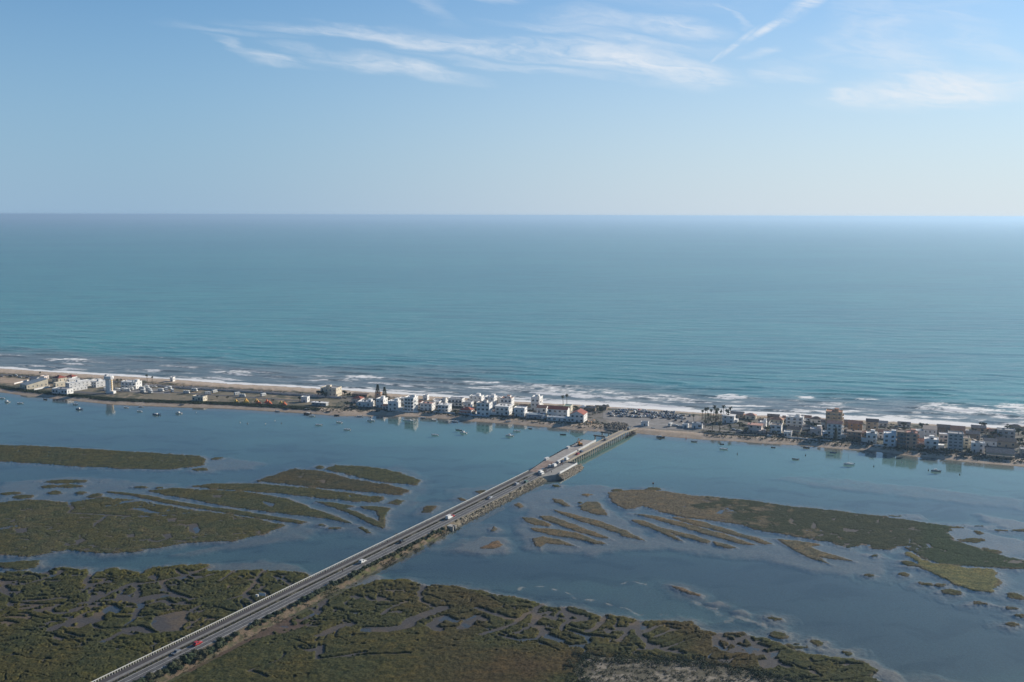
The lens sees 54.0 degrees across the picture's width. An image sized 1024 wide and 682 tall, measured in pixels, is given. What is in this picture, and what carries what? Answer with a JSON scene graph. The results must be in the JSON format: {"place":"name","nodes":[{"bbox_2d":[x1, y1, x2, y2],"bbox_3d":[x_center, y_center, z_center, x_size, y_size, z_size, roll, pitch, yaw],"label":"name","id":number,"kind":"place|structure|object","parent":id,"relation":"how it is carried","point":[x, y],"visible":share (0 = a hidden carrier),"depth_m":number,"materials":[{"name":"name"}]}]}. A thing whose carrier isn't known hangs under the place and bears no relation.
{"place":"outdoors","nodes":[
{"label":"outdoors","id":0,"kind":"place"},
{"bbox_2d":[0,374,599,411],"bbox_3d":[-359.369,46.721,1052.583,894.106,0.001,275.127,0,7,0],"label":"road","id":1,"kind":"structure","parent":0,"point":[235,389],"depth_m":1030.18,"materials":[{"name":"asphalt"}]},
{"bbox_2d":[99,471,531,681],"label":"cycle path","id":2,"kind":"structure","parent":0,"point":[261,603],"depth_m":477.95,"materials":[{"name":"asphalt"}]},
{"bbox_2d":[106,472,535,681],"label":"pavement","id":3,"kind":"structure","parent":0,"point":[223,625],"depth_m":471.47,"materials":[{"name":"concrete"}]},
{"bbox_2d":[97,470,557,681],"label":"embankment","id":4,"kind":"structure","parent":0,"point":[370,570],"depth_m":493.96,"materials":[{"name":"soil"}]},
{"bbox_2d":[144,672,154,679],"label":"roadside shrub","id":5,"kind":"object","parent":4,"relation":"on","point":[149,675],"visible":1,"depth_m":387.12,"materials":[{"name":"green plant"}]},
{"bbox_2d":[166,661,175,668],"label":"roadside shrub","id":6,"kind":"object","parent":4,"relation":"on","point":[171,665],"visible":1,"depth_m":396.20,"materials":[{"name":"green plant"}]},
{"bbox_2d":[178,653,190,663],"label":"roadside shrub","id":7,"kind":"object","parent":4,"relation":"on","point":[183,659],"visible":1,"depth_m":401.37,"materials":[{"name":"green plant"}]},
{"bbox_2d":[184,651,196,659],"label":"roadside shrub","id":8,"kind":"object","parent":4,"relation":"on","point":[190,655],"visible":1,"depth_m":404.43,"materials":[{"name":"green plant"}]},
{"bbox_2d":[155,526,461,681],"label":"verge grass","id":9,"kind":"structure","parent":4,"relation":"on","point":[402,555],"depth_m":479.88,"materials":[{"name":"green plant"}]},
{"bbox_2d":[91,470,528,681],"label":"balustrade","id":10,"kind":"object","parent":4,"relation":"on","point":[392,537],"visible":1,"depth_m":489.54,"materials":[{"name":"concrete"}]},
{"bbox_2d":[143,477,538,677],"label":"road shoulder","id":11,"kind":"object","parent":4,"relation":"on","point":[357,569],"visible":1,"depth_m":506.61},
{"bbox_2d":[118,462,564,681],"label":"road","id":12,"kind":"structure","parent":0,"point":[273,607],"depth_m":483.26,"materials":[{"name":"asphalt"}]},
{"bbox_2d":[114,476,529,681],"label":"median strip","id":13,"kind":"object","parent":12,"relation":"on","point":[284,598],"visible":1,"depth_m":463.11,"materials":[{"name":"concrete"}]},
{"bbox_2d":[111,476,526,681],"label":"guard rail","id":14,"kind":"object","parent":13,"relation":"on","point":[310,583],"visible":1,"depth_m":483.56,"materials":[{"name":"metal"}]},
{"bbox_2d":[115,477,527,681],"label":"median plants","id":15,"kind":"object","parent":13,"relation":"on","point":[307,586],"visible":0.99,"depth_m":479.21,"materials":[{"name":"green plant"}]},
{"bbox_2d":[0,215,1023,427],"bbox_3d":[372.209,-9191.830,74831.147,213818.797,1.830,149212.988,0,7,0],"label":"sea","id":16,"kind":"structure","parent":0,"point":[908,319],"depth_m":1969.10,"materials":[{"name":"liquid"}]},
{"bbox_2d":[0,368,1023,681],"bbox_3d":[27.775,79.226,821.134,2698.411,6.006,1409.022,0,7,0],"label":"ground","id":17,"kind":"structure","parent":0,"point":[888,622],"depth_m":597.75,"materials":[{"name":"liquid"}]},
{"bbox_2d":[0,377,28,383],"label":"sandy lot","id":18,"kind":"structure","parent":17,"relation":"on","point":[9,380],"depth_m":1081.93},
{"bbox_2d":[20,377,47,388],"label":"house","id":19,"kind":"structure","parent":17,"relation":"on","point":[37,383],"depth_m":1036.06,"materials":[{"name":"white"}]},
{"bbox_2d":[51,375,67,381],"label":"house","id":20,"kind":"structure","parent":17,"relation":"on","point":[57,378],"depth_m":1070.49,"materials":[{"name":"white"}]},
{"bbox_2d":[53,381,67,386],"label":"house","id":21,"kind":"structure","parent":17,"relation":"on","point":[59,384],"depth_m":1042.36,"materials":[{"name":"white"}]},
{"bbox_2d":[52,387,72,393],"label":"house","id":22,"kind":"structure","parent":17,"relation":"on","point":[63,390],"depth_m":1001.51,"materials":[{"name":"paint"}]},
{"bbox_2d":[65,379,92,386],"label":"house","id":23,"kind":"structure","parent":17,"relation":"on","point":[79,382],"depth_m":1039.98,"materials":[{"name":"white"}]},
{"bbox_2d":[71,385,86,390],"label":"house","id":24,"kind":"structure","parent":17,"relation":"on","point":[79,388],"depth_m":1024.88,"materials":[{"name":"white"}]},
{"bbox_2d":[73,389,113,394],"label":"camp lane","id":25,"kind":"structure","parent":17,"relation":"on","point":[93,392],"depth_m":1010.43,"materials":[{"name":"asphalt"}]},
{"bbox_2d":[91,378,104,387],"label":"house","id":26,"kind":"structure","parent":17,"relation":"on","point":[99,382],"depth_m":1043.46,"materials":[{"name":"white"}]},
{"bbox_2d":[104,374,115,393],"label":"water tower","id":27,"kind":"structure","parent":17,"relation":"on","point":[109,378],"depth_m":1004.88,"materials":[{"name":"paint"}]},
{"bbox_2d":[120,379,141,388],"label":"house","id":28,"kind":"structure","parent":17,"relation":"on","point":[136,383],"depth_m":1034.80,"materials":[{"name":"white"}]},
{"bbox_2d":[0,445,284,557],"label":"salt marsh","id":29,"kind":"structure","parent":17,"relation":"on","point":[40,515],"depth_m":595.18,"materials":[{"name":"plant"}]},
{"bbox_2d":[117,387,169,393],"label":"hardstanding","id":30,"kind":"structure","parent":17,"relation":"on","point":[154,391],"depth_m":1017.27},
{"bbox_2d":[0,560,310,681],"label":"salt marsh","id":31,"kind":"structure","parent":17,"relation":"on","point":[92,658],"depth_m":455.63,"materials":[{"name":"plant"}]},
{"bbox_2d":[192,395,206,400],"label":"shower block","id":32,"kind":"structure","parent":17,"relation":"on","point":[199,397],"depth_m":965.89,"materials":[{"name":"white"}]},
{"bbox_2d":[170,391,311,401],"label":"camp lane","id":33,"kind":"structure","parent":17,"relation":"on","point":[238,396],"depth_m":990.61,"materials":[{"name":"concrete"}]},
{"bbox_2d":[145,384,340,397],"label":"boundary wall","id":34,"kind":"structure","parent":17,"relation":"on","point":[247,391],"depth_m":1013.00,"materials":[{"name":"concrete"}]},
{"bbox_2d":[106,464,485,532],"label":"salt marsh","id":35,"kind":"structure","parent":17,"relation":"on","point":[238,497],"depth_m":652.45,"materials":[{"name":"plant"}]},
{"bbox_2d":[301,396,309,401],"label":"kiosk","id":36,"kind":"object","parent":17,"relation":"on","point":[305,398],"visible":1,"depth_m":961.89,"materials":[{"name":"white"}]},
{"bbox_2d":[311,401,328,405],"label":"carport","id":37,"kind":"object","parent":17,"relation":"on","point":[318,403],"visible":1,"depth_m":944.67,"materials":[{"name":"white"}]},
{"bbox_2d":[320,384,341,395],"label":"house","id":38,"kind":"structure","parent":17,"relation":"on","point":[330,389],"depth_m":992.64,"materials":[{"name":"white"}]},
{"bbox_2d":[352,396,363,402],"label":"house","id":39,"kind":"structure","parent":17,"relation":"on","point":[356,399],"depth_m":960.55,"materials":[{"name":"white"}]},
{"bbox_2d":[352,392,368,396],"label":"shed","id":40,"kind":"structure","parent":17,"relation":"on","point":[360,394],"depth_m":992.12,"materials":[{"name":"white"}]},
{"bbox_2d":[356,398,374,406],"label":"house","id":41,"kind":"structure","parent":17,"relation":"on","point":[369,402],"depth_m":938.81,"materials":[{"name":"white"}]},
{"bbox_2d":[376,395,387,407],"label":"house","id":42,"kind":"structure","parent":17,"relation":"on","point":[381,400],"depth_m":936.49,"materials":[{"name":"white"}]},
{"bbox_2d":[388,398,403,410],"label":"house","id":43,"kind":"structure","parent":17,"relation":"on","point":[394,404],"depth_m":921.85,"materials":[{"name":"white"}]},
{"bbox_2d":[404,394,417,410],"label":"house","id":44,"kind":"structure","parent":17,"relation":"on","point":[410,402],"depth_m":917.52,"materials":[{"name":"white"}]},
{"bbox_2d":[420,401,434,410],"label":"house","id":45,"kind":"structure","parent":17,"relation":"on","point":[427,405],"depth_m":922.55,"materials":[{"name":"white"}]},
{"bbox_2d":[432,397,447,402],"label":"house","id":46,"kind":"structure","parent":17,"relation":"on","point":[444,399],"depth_m":954.31,"materials":[{"name":"white"}]},
{"bbox_2d":[437,403,451,411],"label":"house","id":47,"kind":"structure","parent":17,"relation":"on","point":[445,407],"depth_m":914.83,"materials":[{"name":"paint"}]},
{"bbox_2d":[448,397,464,405],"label":"house","id":48,"kind":"structure","parent":17,"relation":"on","point":[456,401],"depth_m":944.69,"materials":[{"name":"white"}]},
{"bbox_2d":[459,407,476,414],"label":"house","id":49,"kind":"structure","parent":17,"relation":"on","point":[468,410],"depth_m":905.97,"materials":[{"name":"ceramic"}]},
{"bbox_2d":[463,400,473,406],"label":"house","id":50,"kind":"structure","parent":17,"relation":"on","point":[466,403],"depth_m":938.91,"materials":[{"name":"white"}]},
{"bbox_2d":[467,393,483,402],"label":"house","id":51,"kind":"structure","parent":17,"relation":"on","point":[476,397],"depth_m":959.86,"materials":[{"name":"white"}]},
{"bbox_2d":[476,399,495,415],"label":"house","id":52,"kind":"structure","parent":17,"relation":"on","point":[484,406],"depth_m":899.76,"materials":[{"name":"white"}]},
{"bbox_2d":[485,394,496,406],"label":"house","id":53,"kind":"structure","parent":17,"relation":"on","point":[492,397],"depth_m":940.80,"materials":[{"name":"paint"}]},
{"bbox_2d":[5,374,985,433],"bbox_3d":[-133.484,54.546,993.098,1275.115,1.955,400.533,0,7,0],"label":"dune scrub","id":54,"kind":"object","parent":17,"relation":"on","point":[393,396],"visible":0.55,"depth_m":991.69,"materials":[{"name":"green plant"}]},
{"bbox_2d":[492,403,512,415],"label":"house","id":55,"kind":"structure","parent":17,"relation":"on","point":[504,409],"depth_m":901.65,"materials":[{"name":"paint"}]},
{"bbox_2d":[500,395,513,404],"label":"house","id":56,"kind":"structure","parent":17,"relation":"on","point":[508,399],"depth_m":942.68,"materials":[{"name":"paint"}]},
{"bbox_2d":[0,457,1023,656],"bbox_3d":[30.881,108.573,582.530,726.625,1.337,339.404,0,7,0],"label":"salt marsh","id":57,"kind":"structure","parent":17,"relation":"on","point":[954,558],"depth_m":581.34,"materials":[{"name":"plant"}]},
{"bbox_2d":[0,385,1023,463],"bbox_3d":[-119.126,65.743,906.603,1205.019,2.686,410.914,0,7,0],"label":"garden scrub","id":58,"kind":"object","parent":17,"relation":"on","point":[232,403],"visible":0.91,"depth_m":917.56,"materials":[{"name":"green plant"}]},
{"bbox_2d":[514,406,528,416],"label":"house","id":59,"kind":"structure","parent":17,"relation":"on","point":[520,411],"depth_m":896.07,"materials":[{"name":"white"}]},
{"bbox_2d":[172,578,881,681],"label":"salt marsh","id":60,"kind":"structure","parent":17,"relation":"on","point":[469,654],"depth_m":419.56,"materials":[{"name":"plant"}]},
{"bbox_2d":[526,412,545,418],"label":"restaurant","id":61,"kind":"structure","parent":17,"relation":"on","point":[536,415],"depth_m":887.09,"materials":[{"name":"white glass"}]},
{"bbox_2d":[531,394,542,410],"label":"house","id":62,"kind":"structure","parent":17,"relation":"on","point":[536,399],"depth_m":924.41,"materials":[{"name":"white"}]},
{"bbox_2d":[536,405,547,412],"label":"house","id":63,"kind":"structure","parent":17,"relation":"on","point":[542,409],"depth_m":913.11,"materials":[{"name":"paint"}]},
{"bbox_2d":[459,422,628,523],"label":"riprap","id":64,"kind":"object","parent":17,"relation":"on","point":[574,470],"visible":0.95,"depth_m":671.98,"materials":[{"name":"stone"}]},
{"bbox_2d":[540,462,575,480],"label":"side platform","id":65,"kind":"structure","parent":17,"relation":"on","point":[550,476],"depth_m":694.05,"materials":[{"name":"concrete"}]},
{"bbox_2d":[547,405,569,416],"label":"hotel","id":66,"kind":"structure","parent":17,"relation":"on","point":[559,410],"depth_m":891.73,"materials":[{"name":"white"}]},
{"bbox_2d":[547,415,571,421],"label":"terrace wing","id":67,"kind":"structure","parent":17,"relation":"on","point":[557,418],"depth_m":877.25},
{"bbox_2d":[531,440,594,469],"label":"building platform","id":68,"kind":"structure","parent":17,"relation":"on","point":[563,453],"depth_m":756.96,"materials":[{"name":"concrete"}]},
{"bbox_2d":[531,460,555,471],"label":"bare earth","id":69,"kind":"structure","parent":68,"relation":"on","point":[545,464],"depth_m":715.18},
{"bbox_2d":[503,422,635,483],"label":"riprap","id":70,"kind":"object","parent":17,"relation":"on","point":[624,427],"visible":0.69,"depth_m":845.99,"materials":[{"name":"stone"}]},
{"bbox_2d":[570,408,586,422],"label":"house","id":71,"kind":"structure","parent":17,"relation":"on","point":[579,415],"depth_m":872.02,"materials":[{"name":"white"}]},
{"bbox_2d":[560,427,636,462],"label":"old bridge","id":72,"kind":"structure","parent":17,"relation":"on","point":[601,443],"depth_m":781.22,"materials":[{"name":"concrete"}]},
{"bbox_2d":[603,408,698,429],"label":"car park","id":73,"kind":"structure","parent":17,"relation":"on","point":[659,422],"depth_m":879.96,"materials":[{"name":"asphalt"}]},
{"bbox_2d":[480,494,851,596],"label":"salt marsh","id":74,"kind":"structure","parent":17,"relation":"on","point":[806,549],"depth_m":573.75,"materials":[{"name":"plant"}]},
{"bbox_2d":[563,649,807,681],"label":"scrub","id":75,"kind":"object","parent":17,"relation":"on","point":[621,660],"visible":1,"depth_m":404.40,"materials":[{"name":"green plant"}]},
{"bbox_2d":[692,422,702,428],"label":"hut","id":76,"kind":"object","parent":17,"relation":"on","point":[699,425],"visible":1,"depth_m":848.07,"materials":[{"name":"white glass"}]},
{"bbox_2d":[722,413,737,422],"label":"house","id":77,"kind":"structure","parent":17,"relation":"on","point":[728,418],"depth_m":870.98,"materials":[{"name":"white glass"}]},
{"bbox_2d":[731,411,744,417],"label":"house","id":78,"kind":"structure","parent":17,"relation":"on","point":[739,414],"depth_m":891.90,"materials":[{"name":"white"}]},
{"bbox_2d":[744,413,756,418],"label":"house","id":79,"kind":"structure","parent":17,"relation":"on","point":[750,416],"depth_m":887.21,"materials":[{"name":"paint"}]},
{"bbox_2d":[747,422,765,432],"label":"house","id":80,"kind":"structure","parent":17,"relation":"on","point":[755,427],"depth_m":832.67,"materials":[{"name":"white"}]},
{"bbox_2d":[770,422,782,433],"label":"house","id":81,"kind":"structure","parent":17,"relation":"on","point":[777,427],"depth_m":830.33,"materials":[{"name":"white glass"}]},
{"bbox_2d":[770,417,783,422],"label":"house","id":82,"kind":"structure","parent":17,"relation":"on","point":[776,419],"depth_m":868.40,"materials":[{"name":"paint"}]},
{"bbox_2d":[786,413,804,427],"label":"house","id":83,"kind":"structure","parent":17,"relation":"on","point":[797,419],"depth_m":853.38,"materials":[{"name":"white"}]},
{"bbox_2d":[786,426,805,435],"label":"house","id":84,"kind":"structure","parent":17,"relation":"on","point":[796,430],"depth_m":826.62,"materials":[{"name":"white"}]},
{"bbox_2d":[806,425,822,434],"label":"house","id":85,"kind":"structure","parent":17,"relation":"on","point":[817,430],"depth_m":824.88,"materials":[{"name":"white"}]},
{"bbox_2d":[810,416,822,422],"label":"house","id":86,"kind":"structure","parent":17,"relation":"on","point":[816,419],"depth_m":871.31,"materials":[{"name":"white"}]},
{"bbox_2d":[825,408,843,428],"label":"apartment building","id":87,"kind":"structure","parent":17,"relation":"on","point":[836,414],"depth_m":842.94,"materials":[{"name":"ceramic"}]},
{"bbox_2d":[826,420,846,438],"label":"house","id":88,"kind":"structure","parent":17,"relation":"on","point":[831,424],"depth_m":810.65,"materials":[{"name":"white"}]},
{"bbox_2d":[846,429,862,439],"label":"house","id":89,"kind":"structure","parent":17,"relation":"on","point":[854,434],"depth_m":809.26,"materials":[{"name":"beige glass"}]},
{"bbox_2d":[848,420,862,429],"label":"house","id":90,"kind":"structure","parent":17,"relation":"on","point":[854,425],"depth_m":840.35,"materials":[{"name":"ceramic"}]},
{"bbox_2d":[861,429,876,443],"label":"house","id":91,"kind":"structure","parent":17,"relation":"on","point":[871,435],"depth_m":794.97,"materials":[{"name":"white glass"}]},
{"bbox_2d":[866,418,878,432],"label":"house","id":92,"kind":"structure","parent":17,"relation":"on","point":[871,423],"depth_m":833.23,"materials":[{"name":"paint"}]},
{"bbox_2d":[878,429,888,437],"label":"house","id":93,"kind":"structure","parent":17,"relation":"on","point":[880,433],"depth_m":812.85,"materials":[{"name":"paint"}]},
{"bbox_2d":[883,429,896,446],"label":"house","id":94,"kind":"structure","parent":17,"relation":"on","point":[889,438],"depth_m":781.95,"materials":[{"name":"white"}]},
{"bbox_2d":[897,429,906,447],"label":"house","id":95,"kind":"structure","parent":17,"relation":"on","point":[901,437],"depth_m":779.36,"materials":[{"name":"white"}]},
{"bbox_2d":[897,421,910,427],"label":"house","id":96,"kind":"structure","parent":17,"relation":"on","point":[907,425],"depth_m":854.64,"materials":[{"name":"white"}]},
{"bbox_2d":[905,429,922,448],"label":"house","id":97,"kind":"structure","parent":17,"relation":"on","point":[912,436],"depth_m":777.24,"materials":[{"name":"white"}]},
{"bbox_2d":[923,425,936,437],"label":"house","id":98,"kind":"structure","parent":17,"relation":"on","point":[928,430],"depth_m":811.35,"materials":[{"name":"white"}]},
{"bbox_2d":[924,435,943,448],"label":"house","id":99,"kind":"structure","parent":17,"relation":"on","point":[930,441],"depth_m":775.90,"materials":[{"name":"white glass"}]},
{"bbox_2d":[937,424,949,432],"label":"house","id":100,"kind":"structure","parent":17,"relation":"on","point":[943,428],"depth_m":833.87,"materials":[{"name":"paint"}]},
{"bbox_2d":[939,432,947,441],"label":"house","id":101,"kind":"structure","parent":17,"relation":"on","point":[943,436],"depth_m":799.09,"materials":[{"name":"white"}]},
{"bbox_2d":[947,430,963,450],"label":"house","id":102,"kind":"structure","parent":17,"relation":"on","point":[955,440],"depth_m":769.61,"materials":[{"name":"white"}]},
{"bbox_2d":[950,425,965,433],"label":"house","id":103,"kind":"structure","parent":17,"relation":"on","point":[957,428],"depth_m":828.82,"materials":[{"name":"paint"}]},
{"bbox_2d":[963,435,970,447],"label":"house","id":104,"kind":"structure","parent":17,"relation":"on","point":[966,441],"depth_m":778.16,"materials":[{"name":"white"}]},
{"bbox_2d":[964,430,980,440],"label":"house","id":105,"kind":"structure","parent":17,"relation":"on","point":[974,434],"depth_m":807.22,"materials":[{"name":"white"}]},
{"bbox_2d":[971,441,984,452],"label":"house","id":106,"kind":"structure","parent":17,"relation":"on","point":[977,446],"depth_m":764.49,"materials":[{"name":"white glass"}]},
{"bbox_2d":[971,425,988,431],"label":"house","id":107,"kind":"structure","parent":17,"relation":"on","point":[982,428],"depth_m":837.42,"materials":[{"name":"paint"}]},
{"bbox_2d":[983,438,997,446],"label":"house","id":108,"kind":"structure","parent":17,"relation":"on","point":[990,441],"depth_m":785.54,"materials":[{"name":"white"}]},
{"bbox_2d":[985,447,1014,458],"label":"restaurant","id":109,"kind":"structure","parent":17,"relation":"on","point":[1004,453],"depth_m":747.59,"materials":[{"name":"white"}]},
{"bbox_2d":[992,427,1015,437],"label":"house","id":110,"kind":"structure","parent":17,"relation":"on","point":[1008,432],"depth_m":813.28,"materials":[{"name":"paint"}]},
{"bbox_2d":[995,437,1019,447],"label":"house","id":111,"kind":"structure","parent":17,"relation":"on","point":[1007,442],"depth_m":783.03,"materials":[{"name":"white"}]},
{"bbox_2d":[1010,424,1023,430],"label":"house","id":112,"kind":"structure","parent":17,"relation":"on","point":[1014,426],"depth_m":844.16,"materials":[{"name":"white"}]},
{"bbox_2d":[0,0,1023,217],"label":"sky","id":113,"kind":"structure","parent":0,"point":[559,108],"materials":[{"name":"blue"}]},
{"bbox_2d":[703,422,1017,449],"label":"road","id":114,"kind":"structure","parent":0,"point":[877,435],"depth_m":797.82,"materials":[{"name":"asphalt"}]},
{"bbox_2d":[702,428,1022,458],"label":"road","id":115,"kind":"structure","parent":0,"point":[834,440],"depth_m":809.05,"materials":[{"name":"asphalt"}]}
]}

